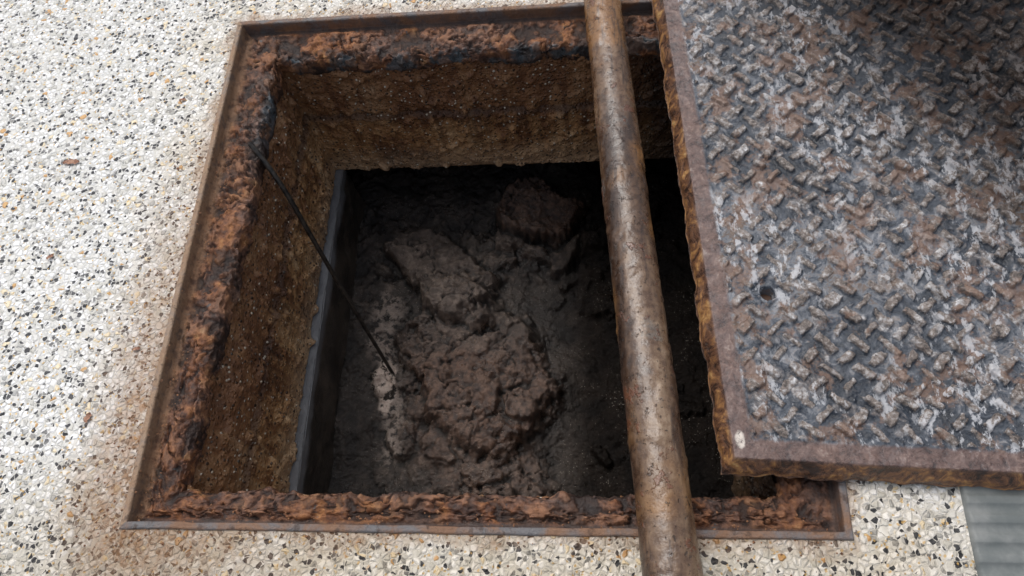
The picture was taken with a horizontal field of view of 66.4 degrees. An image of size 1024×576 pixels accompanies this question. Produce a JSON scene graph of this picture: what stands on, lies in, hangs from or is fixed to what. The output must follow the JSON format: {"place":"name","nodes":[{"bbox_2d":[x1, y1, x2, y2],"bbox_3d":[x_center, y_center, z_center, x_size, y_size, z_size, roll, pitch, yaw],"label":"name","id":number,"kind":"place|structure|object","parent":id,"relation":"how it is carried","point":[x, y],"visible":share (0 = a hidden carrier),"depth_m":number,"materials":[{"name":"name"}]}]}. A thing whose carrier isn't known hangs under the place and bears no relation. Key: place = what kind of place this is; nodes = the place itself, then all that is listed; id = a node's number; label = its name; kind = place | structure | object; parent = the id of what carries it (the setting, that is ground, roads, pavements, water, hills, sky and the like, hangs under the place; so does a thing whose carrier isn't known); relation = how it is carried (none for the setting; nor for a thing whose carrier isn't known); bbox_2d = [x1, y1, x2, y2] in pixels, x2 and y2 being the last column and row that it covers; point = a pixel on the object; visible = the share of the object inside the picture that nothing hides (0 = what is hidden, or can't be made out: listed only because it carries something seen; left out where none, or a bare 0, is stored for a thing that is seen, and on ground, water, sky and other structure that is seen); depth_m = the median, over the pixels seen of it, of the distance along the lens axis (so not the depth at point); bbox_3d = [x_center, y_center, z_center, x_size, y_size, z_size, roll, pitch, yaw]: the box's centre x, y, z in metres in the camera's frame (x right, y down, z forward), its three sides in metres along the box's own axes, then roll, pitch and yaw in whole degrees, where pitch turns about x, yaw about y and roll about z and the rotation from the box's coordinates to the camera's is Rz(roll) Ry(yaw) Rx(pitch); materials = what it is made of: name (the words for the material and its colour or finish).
{"place":"outdoors","nodes":[
{"label":"outdoors","id":0,"kind":"place"},
{"bbox_2d":[289,170,365,494],"bbox_3d":[0.036,0.033,1.341,0.800,0.224,0.900,-1,65,6],"label":"pit chamber","id":1,"kind":"object","parent":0,"point":[311,470],"visible":0.19,"depth_m":1.28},
{"bbox_2d":[0,0,977,575],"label":"pavement","id":2,"kind":"structure","parent":0,"point":[98,88],"depth_m":0.94,"materials":[{"name":"beige stone"}]},
{"bbox_2d":[62,159,79,163],"bbox_3d":[-0.594,-0.170,1.055,0.024,0.004,0.010,-1,65,6],"label":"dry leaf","id":3,"kind":"object","parent":2,"relation":"on","point":[71,161],"visible":1,"depth_m":1.05,"materials":[{"name":"brown plant"}]},
{"bbox_2d":[83,412,91,422],"bbox_3d":[-0.483,0.148,0.892,0.010,0.004,0.010,-29,65,-7],"label":"dry leaf","id":4,"kind":"object","parent":2,"relation":"on","point":[87,417],"visible":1,"depth_m":0.89,"materials":[{"name":"brown plant"}]},
{"bbox_2d":[187,54,775,499],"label":"pit wall","id":5,"kind":"structure","parent":2,"relation":"in","point":[329,124],"depth_m":1.17,"materials":[{"name":"brown metal"}]},
{"bbox_2d":[248,142,394,373],"bbox_3d":[-0.274,-0.024,1.196,0.015,0.431,0.218,-29,65,-7],"label":"metal rod","id":6,"kind":"object","parent":5,"relation":"attached to","point":[268,167],"visible":1,"depth_m":1.14,"materials":[{"name":"metal"}]},
{"bbox_2d":[328,158,734,498],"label":"mud","id":7,"kind":"structure","parent":5,"relation":"in","point":[482,299],"depth_m":1.33,"materials":[{"name":"brown soil"}]},
{"bbox_2d":[119,0,853,539],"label":"manhole frame","id":8,"kind":"object","parent":2,"relation":"in","point":[265,54],"visible":0.65,"depth_m":0.94,"materials":[{"name":"metal"}]},
{"bbox_2d":[60,141,849,575],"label":"rust crumbs","id":9,"kind":"object","parent":8,"relation":"on","point":[270,513],"visible":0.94,"depth_m":0.85,"materials":[{"name":"brown metal"}]},
{"bbox_2d":[652,0,1023,489],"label":"manhole cover","id":10,"kind":"object","parent":8,"relation":"on","point":[850,173],"visible":1,"depth_m":0.86,"materials":[{"name":"grey metal"}]},
{"bbox_2d":[584,0,703,575],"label":"steel pipe","id":11,"kind":"object","parent":2,"relation":"on","point":[668,540],"visible":1,"depth_m":0.82,"materials":[{"name":"brown metal"}]},
{"bbox_2d":[959,486,1023,575],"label":"ribbed drain cover","id":12,"kind":"object","parent":2,"relation":"on","point":[995,521],"visible":0.17,"depth_m":0.74,"materials":[{"name":"grey metal"}]}
]}

